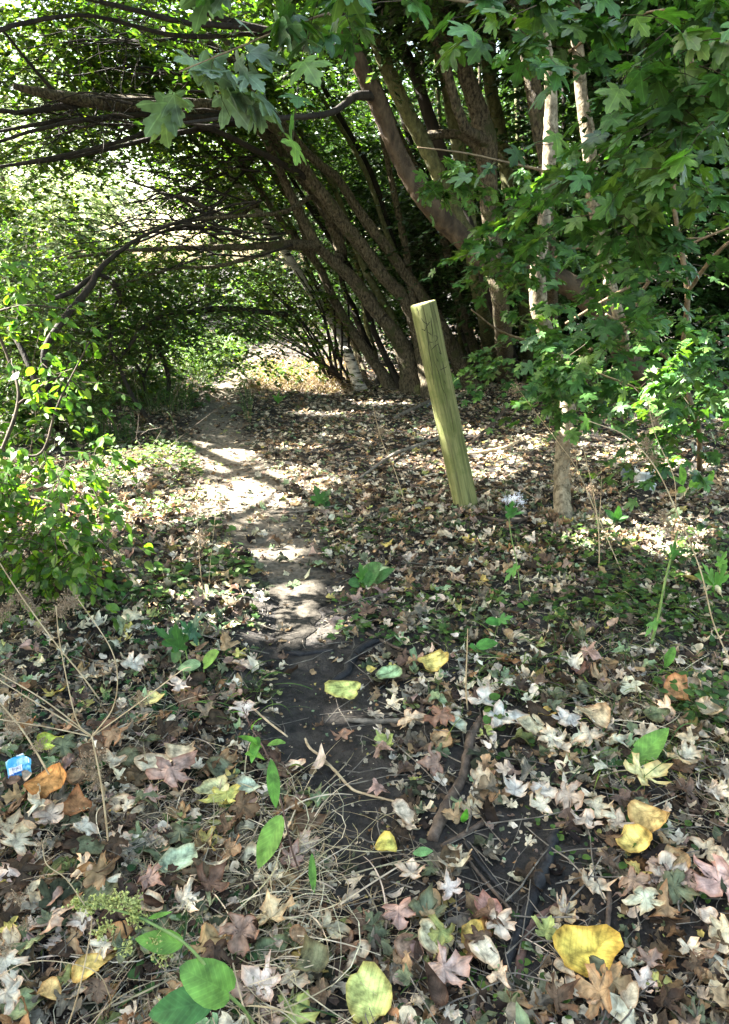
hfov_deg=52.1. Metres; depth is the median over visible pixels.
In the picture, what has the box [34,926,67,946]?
fallen leaf
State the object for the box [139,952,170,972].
fallen leaf
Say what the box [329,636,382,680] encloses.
tree root
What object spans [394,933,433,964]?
fallen leaf
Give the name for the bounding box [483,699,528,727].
fallen leaf
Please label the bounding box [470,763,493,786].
fallen leaf
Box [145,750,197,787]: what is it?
fallen leaf
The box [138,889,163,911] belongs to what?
fallen leaf
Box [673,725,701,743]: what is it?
fallen leaf
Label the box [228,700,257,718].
fallen leaf
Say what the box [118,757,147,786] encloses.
fallen leaf
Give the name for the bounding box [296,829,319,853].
fallen leaf
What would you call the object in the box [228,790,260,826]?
fallen leaf
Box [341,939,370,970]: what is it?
fallen leaf
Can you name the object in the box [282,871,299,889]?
fallen leaf
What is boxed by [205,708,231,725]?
fallen leaf
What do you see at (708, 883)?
fallen leaf
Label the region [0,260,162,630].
dogwood shrub
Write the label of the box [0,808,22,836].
fallen leaf
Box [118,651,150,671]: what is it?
fallen leaf
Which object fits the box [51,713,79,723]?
fallen leaf
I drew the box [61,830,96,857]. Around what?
fallen leaf
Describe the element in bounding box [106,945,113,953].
fallen leaf
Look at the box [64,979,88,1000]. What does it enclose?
fallen leaf
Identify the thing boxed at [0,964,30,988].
fallen leaf
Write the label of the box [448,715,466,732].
fallen leaf
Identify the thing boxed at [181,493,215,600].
dead stalk
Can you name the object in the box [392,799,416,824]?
fallen leaf
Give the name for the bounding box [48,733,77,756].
fallen leaf
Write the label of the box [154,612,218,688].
hogweed plant
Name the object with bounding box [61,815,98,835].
fallen leaf
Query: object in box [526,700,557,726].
fallen leaf
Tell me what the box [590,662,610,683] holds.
fallen leaf
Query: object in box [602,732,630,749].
fallen leaf
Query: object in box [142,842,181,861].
fallen leaf
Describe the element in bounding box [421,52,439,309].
thin pole tree
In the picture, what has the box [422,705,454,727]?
fallen leaf
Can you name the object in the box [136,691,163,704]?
fallen leaf
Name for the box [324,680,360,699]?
fallen leaf
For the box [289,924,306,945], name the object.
fallen leaf
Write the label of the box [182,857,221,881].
fallen leaf
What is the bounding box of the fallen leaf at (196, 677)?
[186,672,205,685]
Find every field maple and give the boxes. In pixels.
[136,0,728,517]
[412,30,728,523]
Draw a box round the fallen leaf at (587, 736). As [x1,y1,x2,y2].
[571,721,602,746]
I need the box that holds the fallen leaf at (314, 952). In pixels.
[292,934,328,972]
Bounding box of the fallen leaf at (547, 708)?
[528,706,557,715]
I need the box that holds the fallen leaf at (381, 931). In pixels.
[363,920,390,947]
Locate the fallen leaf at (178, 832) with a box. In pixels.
[162,822,192,844]
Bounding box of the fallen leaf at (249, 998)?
[231,965,266,1007]
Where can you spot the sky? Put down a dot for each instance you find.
(17, 4)
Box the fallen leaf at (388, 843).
[375,831,396,851]
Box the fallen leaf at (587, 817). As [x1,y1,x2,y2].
[570,808,603,828]
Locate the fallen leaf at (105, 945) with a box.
[89,935,110,958]
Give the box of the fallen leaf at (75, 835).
[59,831,94,857]
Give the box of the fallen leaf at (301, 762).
[285,758,305,773]
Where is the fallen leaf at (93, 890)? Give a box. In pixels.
[80,880,118,902]
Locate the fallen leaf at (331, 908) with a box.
[321,903,337,933]
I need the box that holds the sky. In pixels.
[0,0,728,267]
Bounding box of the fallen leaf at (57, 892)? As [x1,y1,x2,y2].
[37,886,62,905]
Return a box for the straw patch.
[227,351,373,394]
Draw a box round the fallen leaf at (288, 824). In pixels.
[283,818,290,836]
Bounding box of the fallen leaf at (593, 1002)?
[586,995,610,1004]
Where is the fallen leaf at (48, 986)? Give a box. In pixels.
[36,976,61,999]
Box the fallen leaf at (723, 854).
[710,845,728,864]
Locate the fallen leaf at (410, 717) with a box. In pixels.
[397,709,426,728]
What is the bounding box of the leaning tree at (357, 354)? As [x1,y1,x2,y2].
[250,166,370,386]
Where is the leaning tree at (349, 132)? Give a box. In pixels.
[306,53,403,260]
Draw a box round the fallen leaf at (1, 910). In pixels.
[0,892,23,937]
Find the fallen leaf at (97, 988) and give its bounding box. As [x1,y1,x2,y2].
[83,976,114,1003]
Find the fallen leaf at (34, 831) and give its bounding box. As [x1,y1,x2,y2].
[1,817,40,849]
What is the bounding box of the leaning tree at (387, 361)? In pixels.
[284,169,399,390]
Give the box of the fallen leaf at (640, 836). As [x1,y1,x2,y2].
[615,824,652,852]
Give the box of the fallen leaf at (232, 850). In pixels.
[217,834,241,859]
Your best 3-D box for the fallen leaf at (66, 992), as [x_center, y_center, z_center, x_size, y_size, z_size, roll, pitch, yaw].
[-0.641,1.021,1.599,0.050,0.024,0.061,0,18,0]
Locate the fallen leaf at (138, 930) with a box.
[114,923,141,961]
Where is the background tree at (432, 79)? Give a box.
[296,38,572,319]
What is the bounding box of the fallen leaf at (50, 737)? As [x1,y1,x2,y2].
[35,732,64,749]
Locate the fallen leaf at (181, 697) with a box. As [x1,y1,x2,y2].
[174,691,198,709]
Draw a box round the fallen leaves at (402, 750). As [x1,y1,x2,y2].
[0,360,728,1023]
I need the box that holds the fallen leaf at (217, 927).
[212,917,230,939]
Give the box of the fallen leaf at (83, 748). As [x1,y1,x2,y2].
[78,741,106,757]
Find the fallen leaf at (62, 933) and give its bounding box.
[59,927,85,940]
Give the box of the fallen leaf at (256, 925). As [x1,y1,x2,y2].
[229,913,258,943]
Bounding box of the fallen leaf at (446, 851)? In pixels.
[439,845,459,873]
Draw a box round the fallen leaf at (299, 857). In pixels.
[279,837,303,867]
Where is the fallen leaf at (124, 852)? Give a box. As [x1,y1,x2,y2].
[120,831,149,858]
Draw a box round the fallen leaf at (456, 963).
[428,940,473,988]
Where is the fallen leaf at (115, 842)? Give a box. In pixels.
[102,832,128,861]
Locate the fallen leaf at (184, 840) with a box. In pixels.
[168,820,198,848]
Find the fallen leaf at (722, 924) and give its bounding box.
[708,913,728,942]
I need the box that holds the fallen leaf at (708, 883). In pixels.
[693,853,728,901]
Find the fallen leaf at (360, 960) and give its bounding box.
[356,955,378,969]
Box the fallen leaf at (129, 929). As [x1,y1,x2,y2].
[95,920,133,951]
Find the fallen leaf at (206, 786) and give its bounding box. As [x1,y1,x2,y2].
[192,774,228,797]
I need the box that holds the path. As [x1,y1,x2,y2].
[170,316,350,651]
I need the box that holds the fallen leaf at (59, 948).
[50,940,73,956]
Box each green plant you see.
[272,393,286,402]
[310,485,331,509]
[348,561,394,587]
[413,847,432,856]
[460,809,468,822]
[470,613,512,653]
[605,506,628,524]
[648,647,675,668]
[670,458,713,498]
[694,551,728,596]
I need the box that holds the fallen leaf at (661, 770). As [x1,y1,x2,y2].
[623,752,672,785]
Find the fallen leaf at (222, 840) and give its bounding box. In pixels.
[215,837,227,847]
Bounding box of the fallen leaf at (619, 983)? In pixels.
[600,961,632,993]
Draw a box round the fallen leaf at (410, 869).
[394,857,424,878]
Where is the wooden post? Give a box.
[411,300,477,509]
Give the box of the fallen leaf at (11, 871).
[0,862,19,881]
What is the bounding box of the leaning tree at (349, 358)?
[137,128,367,390]
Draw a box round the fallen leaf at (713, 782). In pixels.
[693,779,724,798]
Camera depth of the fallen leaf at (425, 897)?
1.82 m
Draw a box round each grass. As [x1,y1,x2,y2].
[0,524,728,1023]
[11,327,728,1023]
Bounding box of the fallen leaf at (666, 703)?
[652,695,675,716]
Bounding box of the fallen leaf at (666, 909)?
[648,878,690,918]
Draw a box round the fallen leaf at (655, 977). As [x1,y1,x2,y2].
[646,971,671,1001]
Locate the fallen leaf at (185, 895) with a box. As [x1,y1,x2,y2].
[174,874,204,912]
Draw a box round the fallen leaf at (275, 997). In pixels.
[260,971,302,1008]
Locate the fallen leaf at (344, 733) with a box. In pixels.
[331,728,354,739]
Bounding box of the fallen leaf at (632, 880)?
[618,865,649,895]
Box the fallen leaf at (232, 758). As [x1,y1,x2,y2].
[219,748,237,769]
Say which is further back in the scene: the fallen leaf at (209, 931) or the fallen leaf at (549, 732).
the fallen leaf at (549, 732)
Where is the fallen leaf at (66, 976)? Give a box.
[55,964,87,991]
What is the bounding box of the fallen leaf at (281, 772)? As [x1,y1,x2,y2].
[266,760,300,777]
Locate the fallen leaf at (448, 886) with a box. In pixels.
[439,867,462,900]
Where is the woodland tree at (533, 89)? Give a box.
[363,0,681,370]
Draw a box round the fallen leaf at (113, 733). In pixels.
[101,726,128,748]
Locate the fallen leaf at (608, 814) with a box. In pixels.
[601,805,620,831]
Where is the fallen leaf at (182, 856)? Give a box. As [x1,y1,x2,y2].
[158,843,197,872]
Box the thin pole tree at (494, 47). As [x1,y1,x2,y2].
[493,39,502,206]
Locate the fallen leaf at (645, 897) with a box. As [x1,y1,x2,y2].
[622,885,665,915]
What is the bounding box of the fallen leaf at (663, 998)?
[653,984,685,1015]
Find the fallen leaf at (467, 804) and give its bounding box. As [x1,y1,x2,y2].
[459,796,482,817]
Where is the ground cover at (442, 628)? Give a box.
[0,436,728,1023]
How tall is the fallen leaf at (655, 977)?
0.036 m
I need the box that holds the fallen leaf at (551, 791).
[530,781,557,798]
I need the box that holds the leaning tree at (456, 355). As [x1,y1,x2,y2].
[0,0,481,390]
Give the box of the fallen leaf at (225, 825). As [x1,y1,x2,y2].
[215,812,242,836]
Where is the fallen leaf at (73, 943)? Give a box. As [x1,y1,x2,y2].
[47,926,83,956]
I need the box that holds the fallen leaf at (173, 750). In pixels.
[164,740,195,759]
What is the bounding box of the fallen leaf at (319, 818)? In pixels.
[295,812,327,831]
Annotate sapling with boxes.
[0,210,215,446]
[0,235,237,407]
[0,237,211,405]
[32,231,287,429]
[64,266,322,402]
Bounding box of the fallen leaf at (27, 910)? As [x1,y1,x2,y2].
[16,891,41,913]
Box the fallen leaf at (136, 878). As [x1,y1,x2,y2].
[129,874,141,895]
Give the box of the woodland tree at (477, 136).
[257,0,583,383]
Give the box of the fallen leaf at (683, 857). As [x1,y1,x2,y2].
[656,844,690,868]
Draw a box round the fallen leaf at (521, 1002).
[506,990,532,1008]
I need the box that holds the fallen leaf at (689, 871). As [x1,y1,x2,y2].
[684,868,698,891]
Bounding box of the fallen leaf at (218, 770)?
[206,756,235,779]
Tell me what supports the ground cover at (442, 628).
on the ground at (316, 698)
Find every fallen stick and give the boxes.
[121,547,158,551]
[269,501,349,513]
[277,648,333,655]
[344,718,427,724]
[358,436,438,478]
[365,632,418,655]
[394,399,430,419]
[421,976,464,995]
[427,715,482,841]
[441,811,501,847]
[443,910,470,926]
[462,851,512,909]
[463,839,514,903]
[465,994,477,1023]
[467,441,517,454]
[470,408,507,443]
[482,508,552,522]
[502,827,559,967]
[515,896,568,979]
[604,878,611,925]
[672,456,695,489]
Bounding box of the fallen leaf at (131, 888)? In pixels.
[113,877,137,899]
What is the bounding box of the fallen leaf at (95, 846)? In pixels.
[70,835,105,853]
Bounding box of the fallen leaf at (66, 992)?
[61,983,75,994]
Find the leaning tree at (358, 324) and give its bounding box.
[193,75,421,388]
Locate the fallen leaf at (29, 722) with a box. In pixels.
[12,716,35,731]
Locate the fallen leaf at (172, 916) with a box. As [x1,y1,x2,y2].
[168,913,194,920]
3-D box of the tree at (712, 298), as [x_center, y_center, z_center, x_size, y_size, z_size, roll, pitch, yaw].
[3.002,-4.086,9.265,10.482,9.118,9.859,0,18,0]
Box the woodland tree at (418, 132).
[223,0,558,359]
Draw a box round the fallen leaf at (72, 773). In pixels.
[66,767,89,784]
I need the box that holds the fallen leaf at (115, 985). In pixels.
[105,979,123,1003]
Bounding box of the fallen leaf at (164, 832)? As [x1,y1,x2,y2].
[157,828,181,843]
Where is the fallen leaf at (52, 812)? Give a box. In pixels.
[32,799,63,824]
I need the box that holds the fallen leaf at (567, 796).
[555,780,583,810]
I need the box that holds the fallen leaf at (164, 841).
[149,827,169,847]
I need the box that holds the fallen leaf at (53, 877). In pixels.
[40,863,62,883]
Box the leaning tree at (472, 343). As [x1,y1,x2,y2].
[359,42,492,381]
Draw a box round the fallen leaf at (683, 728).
[667,723,689,732]
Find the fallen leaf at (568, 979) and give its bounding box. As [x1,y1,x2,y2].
[564,976,579,996]
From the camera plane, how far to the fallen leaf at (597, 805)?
2.12 m
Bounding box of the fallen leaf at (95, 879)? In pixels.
[76,850,115,890]
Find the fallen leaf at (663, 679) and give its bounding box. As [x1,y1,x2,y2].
[653,674,666,684]
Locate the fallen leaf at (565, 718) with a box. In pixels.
[551,706,587,726]
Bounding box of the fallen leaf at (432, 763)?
[416,743,442,777]
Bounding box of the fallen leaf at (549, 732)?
[537,723,566,748]
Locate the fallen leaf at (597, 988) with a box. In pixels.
[574,963,612,1019]
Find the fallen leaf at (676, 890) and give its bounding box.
[657,868,700,903]
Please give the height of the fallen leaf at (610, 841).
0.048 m
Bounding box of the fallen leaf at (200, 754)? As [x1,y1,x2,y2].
[195,746,210,759]
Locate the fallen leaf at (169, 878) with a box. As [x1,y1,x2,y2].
[154,863,180,895]
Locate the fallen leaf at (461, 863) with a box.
[437,849,471,867]
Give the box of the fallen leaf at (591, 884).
[582,867,618,899]
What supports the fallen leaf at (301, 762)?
on the ground at (316, 698)
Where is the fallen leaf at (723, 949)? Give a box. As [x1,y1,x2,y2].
[699,939,728,954]
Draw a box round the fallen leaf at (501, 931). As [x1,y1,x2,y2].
[485,908,516,940]
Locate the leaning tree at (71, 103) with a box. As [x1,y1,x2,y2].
[0,0,429,398]
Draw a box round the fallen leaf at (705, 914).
[698,906,717,923]
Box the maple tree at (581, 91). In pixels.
[568,0,634,391]
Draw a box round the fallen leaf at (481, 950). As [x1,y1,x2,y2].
[468,935,499,968]
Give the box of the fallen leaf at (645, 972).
[630,965,657,992]
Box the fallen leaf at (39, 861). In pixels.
[35,856,53,865]
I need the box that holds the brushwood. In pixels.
[0,215,280,480]
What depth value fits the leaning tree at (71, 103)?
7.40 m
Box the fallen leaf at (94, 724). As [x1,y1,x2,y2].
[86,714,114,729]
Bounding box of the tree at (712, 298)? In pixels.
[265,0,728,387]
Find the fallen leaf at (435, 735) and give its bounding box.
[430,729,451,746]
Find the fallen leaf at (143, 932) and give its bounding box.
[128,929,146,957]
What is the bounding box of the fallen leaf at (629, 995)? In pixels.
[620,981,638,1009]
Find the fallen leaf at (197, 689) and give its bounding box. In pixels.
[184,685,207,698]
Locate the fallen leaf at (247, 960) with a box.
[239,946,259,964]
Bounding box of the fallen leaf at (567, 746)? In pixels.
[552,739,571,752]
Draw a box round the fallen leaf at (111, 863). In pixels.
[96,855,120,872]
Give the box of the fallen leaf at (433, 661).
[417,649,448,671]
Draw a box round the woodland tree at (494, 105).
[381,5,610,378]
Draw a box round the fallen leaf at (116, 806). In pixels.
[98,793,130,812]
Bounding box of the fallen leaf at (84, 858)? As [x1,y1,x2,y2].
[70,852,92,878]
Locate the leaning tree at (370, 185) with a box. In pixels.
[312,84,458,391]
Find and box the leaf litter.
[0,323,728,1023]
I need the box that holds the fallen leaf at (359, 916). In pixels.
[348,908,373,934]
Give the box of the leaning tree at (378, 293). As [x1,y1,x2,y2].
[260,66,420,394]
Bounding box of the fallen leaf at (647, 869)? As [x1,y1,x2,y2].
[645,865,660,884]
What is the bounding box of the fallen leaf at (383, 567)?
[363,563,389,570]
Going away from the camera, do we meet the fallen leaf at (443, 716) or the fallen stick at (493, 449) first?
the fallen leaf at (443, 716)
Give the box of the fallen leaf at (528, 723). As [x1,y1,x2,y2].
[516,713,545,734]
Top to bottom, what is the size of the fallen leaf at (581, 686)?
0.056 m
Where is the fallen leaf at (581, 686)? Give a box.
[562,678,589,696]
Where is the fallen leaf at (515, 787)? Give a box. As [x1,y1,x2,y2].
[502,771,528,796]
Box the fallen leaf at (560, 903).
[556,887,584,921]
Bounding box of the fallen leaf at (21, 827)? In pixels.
[11,819,36,833]
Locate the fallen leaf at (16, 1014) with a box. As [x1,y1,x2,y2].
[0,987,45,1019]
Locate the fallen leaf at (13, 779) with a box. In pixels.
[6,774,20,784]
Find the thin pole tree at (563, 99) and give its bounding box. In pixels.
[561,88,568,358]
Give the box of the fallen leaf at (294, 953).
[291,944,301,960]
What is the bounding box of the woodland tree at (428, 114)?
[225,0,522,378]
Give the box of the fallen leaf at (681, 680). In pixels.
[664,672,689,700]
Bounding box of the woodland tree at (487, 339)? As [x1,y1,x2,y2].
[313,7,570,375]
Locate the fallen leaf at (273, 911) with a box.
[250,888,294,925]
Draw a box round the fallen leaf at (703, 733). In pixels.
[691,724,709,737]
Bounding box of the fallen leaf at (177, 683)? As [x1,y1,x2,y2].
[166,674,191,691]
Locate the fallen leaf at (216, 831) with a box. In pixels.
[206,817,232,834]
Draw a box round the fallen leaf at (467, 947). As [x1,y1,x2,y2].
[464,939,476,957]
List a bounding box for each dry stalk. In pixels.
[242,698,287,736]
[304,738,393,801]
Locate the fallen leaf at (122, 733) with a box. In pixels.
[113,722,131,745]
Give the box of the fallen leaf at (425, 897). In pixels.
[408,882,447,919]
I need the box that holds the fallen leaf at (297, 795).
[281,793,306,801]
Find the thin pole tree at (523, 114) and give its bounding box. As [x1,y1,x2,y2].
[519,87,543,347]
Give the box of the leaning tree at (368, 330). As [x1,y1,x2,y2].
[282,85,378,359]
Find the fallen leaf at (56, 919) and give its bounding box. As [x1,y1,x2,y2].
[28,906,73,934]
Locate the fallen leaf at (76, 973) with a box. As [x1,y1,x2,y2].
[71,951,116,982]
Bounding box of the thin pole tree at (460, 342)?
[434,61,463,352]
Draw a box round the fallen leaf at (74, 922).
[66,912,94,933]
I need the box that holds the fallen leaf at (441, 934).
[427,914,454,958]
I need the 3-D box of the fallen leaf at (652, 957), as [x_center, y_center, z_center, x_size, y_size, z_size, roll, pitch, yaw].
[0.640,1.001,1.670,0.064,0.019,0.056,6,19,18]
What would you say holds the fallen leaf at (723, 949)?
on the leaf litter
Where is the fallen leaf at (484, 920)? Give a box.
[479,918,493,934]
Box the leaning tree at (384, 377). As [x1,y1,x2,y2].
[41,14,396,391]
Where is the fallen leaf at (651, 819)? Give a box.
[627,799,669,832]
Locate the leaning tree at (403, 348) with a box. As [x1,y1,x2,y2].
[0,0,420,393]
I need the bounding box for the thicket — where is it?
[0,213,322,448]
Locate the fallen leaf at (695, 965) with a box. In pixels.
[681,948,708,979]
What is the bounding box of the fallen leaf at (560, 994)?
[545,971,579,1014]
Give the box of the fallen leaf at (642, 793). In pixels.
[622,789,652,805]
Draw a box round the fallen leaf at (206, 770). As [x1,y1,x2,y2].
[195,757,220,775]
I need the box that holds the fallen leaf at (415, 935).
[401,932,417,940]
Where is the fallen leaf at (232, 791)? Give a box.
[198,784,246,803]
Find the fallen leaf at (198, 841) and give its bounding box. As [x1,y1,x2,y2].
[195,831,211,854]
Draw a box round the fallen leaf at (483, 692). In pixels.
[463,681,496,706]
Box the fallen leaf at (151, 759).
[134,753,172,770]
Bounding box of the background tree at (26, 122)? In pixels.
[0,16,140,319]
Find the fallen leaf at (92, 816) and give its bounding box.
[88,803,113,838]
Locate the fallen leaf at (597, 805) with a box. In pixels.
[583,795,613,818]
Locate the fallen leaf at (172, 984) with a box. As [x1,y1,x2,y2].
[157,980,182,995]
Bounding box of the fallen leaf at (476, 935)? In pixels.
[463,924,495,952]
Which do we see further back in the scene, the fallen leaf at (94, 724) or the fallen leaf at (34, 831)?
the fallen leaf at (94, 724)
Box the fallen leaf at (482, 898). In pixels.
[473,889,502,918]
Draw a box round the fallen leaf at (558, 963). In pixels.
[553,957,574,977]
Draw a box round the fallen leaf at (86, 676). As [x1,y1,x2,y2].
[76,667,101,678]
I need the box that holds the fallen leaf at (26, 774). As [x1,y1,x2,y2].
[22,770,34,780]
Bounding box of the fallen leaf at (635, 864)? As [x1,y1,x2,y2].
[624,859,652,873]
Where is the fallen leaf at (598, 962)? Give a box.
[589,955,613,976]
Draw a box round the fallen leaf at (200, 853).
[197,841,223,861]
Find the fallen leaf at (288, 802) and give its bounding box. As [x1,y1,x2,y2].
[274,794,305,814]
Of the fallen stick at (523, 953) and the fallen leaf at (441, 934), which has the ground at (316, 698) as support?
the fallen stick at (523, 953)
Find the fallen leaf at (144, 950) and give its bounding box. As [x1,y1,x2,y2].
[134,928,169,953]
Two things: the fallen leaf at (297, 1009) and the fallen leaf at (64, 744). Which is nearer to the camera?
the fallen leaf at (297, 1009)
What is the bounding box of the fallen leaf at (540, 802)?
[529,787,552,813]
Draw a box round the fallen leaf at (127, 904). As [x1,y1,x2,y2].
[114,891,139,911]
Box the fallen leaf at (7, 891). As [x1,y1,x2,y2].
[0,878,25,900]
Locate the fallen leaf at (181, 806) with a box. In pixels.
[163,801,189,818]
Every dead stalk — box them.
[0,563,101,701]
[0,588,190,843]
[0,700,49,774]
[0,832,112,1023]
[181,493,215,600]
[357,404,405,504]
[465,629,467,711]
[498,378,622,574]
[581,449,604,566]
[589,397,728,658]
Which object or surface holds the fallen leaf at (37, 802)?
on the dry grass at (254, 898)
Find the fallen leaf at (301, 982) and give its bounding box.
[279,962,310,988]
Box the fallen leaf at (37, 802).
[26,796,60,816]
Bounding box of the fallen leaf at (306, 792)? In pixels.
[293,782,328,806]
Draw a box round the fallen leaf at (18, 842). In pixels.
[0,821,39,855]
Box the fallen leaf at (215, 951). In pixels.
[200,938,234,966]
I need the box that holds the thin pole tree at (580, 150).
[577,114,590,353]
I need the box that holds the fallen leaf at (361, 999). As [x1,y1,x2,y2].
[346,961,392,1023]
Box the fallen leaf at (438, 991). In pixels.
[425,961,448,1005]
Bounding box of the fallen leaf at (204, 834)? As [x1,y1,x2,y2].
[199,826,222,850]
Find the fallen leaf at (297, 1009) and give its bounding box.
[272,989,319,1023]
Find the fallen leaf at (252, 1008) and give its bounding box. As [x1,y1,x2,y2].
[241,991,260,1016]
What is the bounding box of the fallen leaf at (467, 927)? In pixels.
[461,919,484,953]
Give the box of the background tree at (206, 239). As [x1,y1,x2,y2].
[54,5,298,310]
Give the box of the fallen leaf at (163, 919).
[136,904,169,929]
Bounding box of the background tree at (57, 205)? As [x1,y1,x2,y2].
[0,117,161,325]
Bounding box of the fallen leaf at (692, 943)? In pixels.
[677,936,707,962]
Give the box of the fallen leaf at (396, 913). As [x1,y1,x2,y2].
[381,897,415,930]
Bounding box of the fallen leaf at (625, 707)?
[610,704,633,717]
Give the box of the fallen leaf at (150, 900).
[143,888,171,907]
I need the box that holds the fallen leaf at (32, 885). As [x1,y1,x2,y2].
[24,879,39,894]
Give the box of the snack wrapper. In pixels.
[6,753,30,777]
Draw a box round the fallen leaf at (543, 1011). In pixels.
[534,981,561,1016]
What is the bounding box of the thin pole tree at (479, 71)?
[478,58,484,359]
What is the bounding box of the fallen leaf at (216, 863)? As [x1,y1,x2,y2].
[200,854,230,864]
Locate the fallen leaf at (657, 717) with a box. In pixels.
[643,705,670,722]
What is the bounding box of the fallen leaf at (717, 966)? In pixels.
[702,952,728,979]
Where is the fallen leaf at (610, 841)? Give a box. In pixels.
[594,829,623,846]
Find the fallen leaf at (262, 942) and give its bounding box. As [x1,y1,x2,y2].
[254,934,289,965]
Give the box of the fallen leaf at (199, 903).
[195,891,215,916]
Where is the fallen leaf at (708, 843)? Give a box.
[687,836,725,862]
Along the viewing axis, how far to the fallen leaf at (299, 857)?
1.97 m
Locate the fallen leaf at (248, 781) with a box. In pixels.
[236,775,260,792]
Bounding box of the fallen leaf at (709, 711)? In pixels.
[697,696,722,714]
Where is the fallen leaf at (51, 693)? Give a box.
[42,685,66,695]
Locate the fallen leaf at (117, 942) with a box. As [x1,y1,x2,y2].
[111,929,137,963]
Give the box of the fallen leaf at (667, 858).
[648,850,687,884]
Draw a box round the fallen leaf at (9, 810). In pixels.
[0,792,26,816]
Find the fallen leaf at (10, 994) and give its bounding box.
[0,971,23,1014]
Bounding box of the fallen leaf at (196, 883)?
[186,878,204,899]
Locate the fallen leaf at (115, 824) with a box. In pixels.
[111,812,132,832]
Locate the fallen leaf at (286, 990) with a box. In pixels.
[260,967,288,1003]
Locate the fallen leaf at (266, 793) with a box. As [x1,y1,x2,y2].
[261,780,289,800]
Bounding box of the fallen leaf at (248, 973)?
[241,950,280,1001]
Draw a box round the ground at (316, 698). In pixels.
[0,268,728,1023]
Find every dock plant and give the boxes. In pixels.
[61,886,254,1023]
[232,697,315,892]
[627,728,668,765]
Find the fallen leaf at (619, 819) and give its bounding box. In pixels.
[605,807,634,828]
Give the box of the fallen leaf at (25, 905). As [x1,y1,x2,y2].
[3,895,32,912]
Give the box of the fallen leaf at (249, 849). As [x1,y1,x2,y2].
[240,841,256,864]
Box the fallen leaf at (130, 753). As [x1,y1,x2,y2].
[116,747,139,766]
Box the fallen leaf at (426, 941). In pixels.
[418,918,454,954]
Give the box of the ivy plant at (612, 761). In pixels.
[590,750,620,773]
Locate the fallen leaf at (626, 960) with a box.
[619,947,644,968]
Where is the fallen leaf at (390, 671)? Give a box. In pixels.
[376,665,401,678]
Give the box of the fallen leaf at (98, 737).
[94,717,117,742]
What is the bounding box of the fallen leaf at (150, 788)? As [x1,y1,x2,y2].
[127,783,166,803]
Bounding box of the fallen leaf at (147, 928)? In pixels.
[131,926,156,945]
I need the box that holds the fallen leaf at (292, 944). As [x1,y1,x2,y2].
[284,931,298,946]
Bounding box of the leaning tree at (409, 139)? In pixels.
[399,113,483,383]
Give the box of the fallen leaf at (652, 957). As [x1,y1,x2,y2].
[635,946,664,967]
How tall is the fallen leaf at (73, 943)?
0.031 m
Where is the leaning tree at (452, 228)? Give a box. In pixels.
[0,0,661,387]
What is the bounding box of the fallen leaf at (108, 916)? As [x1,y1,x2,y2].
[98,908,135,938]
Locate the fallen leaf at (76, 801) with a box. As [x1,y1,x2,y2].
[62,783,91,815]
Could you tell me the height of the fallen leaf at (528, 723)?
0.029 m
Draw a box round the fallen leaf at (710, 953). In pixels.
[685,942,719,959]
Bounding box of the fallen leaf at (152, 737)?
[135,734,164,741]
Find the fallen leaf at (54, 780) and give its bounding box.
[23,763,66,798]
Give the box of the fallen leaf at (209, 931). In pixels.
[188,921,230,952]
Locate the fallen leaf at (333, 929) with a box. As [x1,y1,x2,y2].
[313,909,350,938]
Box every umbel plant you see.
[499,490,527,595]
[645,521,693,645]
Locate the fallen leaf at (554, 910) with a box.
[549,899,576,924]
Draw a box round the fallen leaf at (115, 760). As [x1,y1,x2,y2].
[98,748,127,767]
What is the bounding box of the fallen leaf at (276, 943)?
[269,923,291,946]
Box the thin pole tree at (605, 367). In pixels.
[596,279,606,380]
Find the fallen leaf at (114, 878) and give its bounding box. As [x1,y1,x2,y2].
[97,873,120,904]
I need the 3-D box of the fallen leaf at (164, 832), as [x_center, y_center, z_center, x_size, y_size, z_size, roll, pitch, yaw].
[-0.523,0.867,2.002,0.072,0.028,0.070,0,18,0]
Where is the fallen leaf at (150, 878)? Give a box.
[137,863,164,892]
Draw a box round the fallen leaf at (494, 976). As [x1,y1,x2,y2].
[486,961,510,987]
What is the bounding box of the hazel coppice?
[185,243,368,395]
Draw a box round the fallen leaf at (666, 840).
[657,831,689,855]
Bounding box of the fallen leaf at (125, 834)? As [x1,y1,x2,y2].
[112,825,132,846]
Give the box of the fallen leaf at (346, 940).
[335,930,359,954]
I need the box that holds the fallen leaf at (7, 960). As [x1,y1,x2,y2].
[0,949,30,985]
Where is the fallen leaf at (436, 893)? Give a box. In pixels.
[417,888,440,917]
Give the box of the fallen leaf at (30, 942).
[11,919,44,955]
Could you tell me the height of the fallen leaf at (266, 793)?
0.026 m
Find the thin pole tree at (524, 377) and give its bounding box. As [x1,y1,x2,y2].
[514,85,528,382]
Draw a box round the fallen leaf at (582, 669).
[570,661,589,674]
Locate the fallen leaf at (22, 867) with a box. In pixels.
[2,853,44,885]
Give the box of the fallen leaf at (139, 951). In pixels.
[132,945,150,957]
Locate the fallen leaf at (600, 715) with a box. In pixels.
[576,702,610,727]
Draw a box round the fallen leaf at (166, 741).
[156,735,175,746]
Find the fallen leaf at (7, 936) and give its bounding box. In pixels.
[0,923,20,956]
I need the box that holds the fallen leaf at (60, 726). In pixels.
[53,719,83,730]
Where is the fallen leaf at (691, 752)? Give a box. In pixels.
[673,740,701,763]
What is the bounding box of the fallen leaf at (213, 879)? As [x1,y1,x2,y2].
[194,861,229,901]
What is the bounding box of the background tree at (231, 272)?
[185,53,433,320]
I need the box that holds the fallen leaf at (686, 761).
[663,749,699,764]
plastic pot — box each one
[620,468,630,481]
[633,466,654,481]
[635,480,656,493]
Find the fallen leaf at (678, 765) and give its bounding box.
[670,754,697,773]
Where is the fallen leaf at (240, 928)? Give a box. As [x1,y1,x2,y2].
[218,912,259,958]

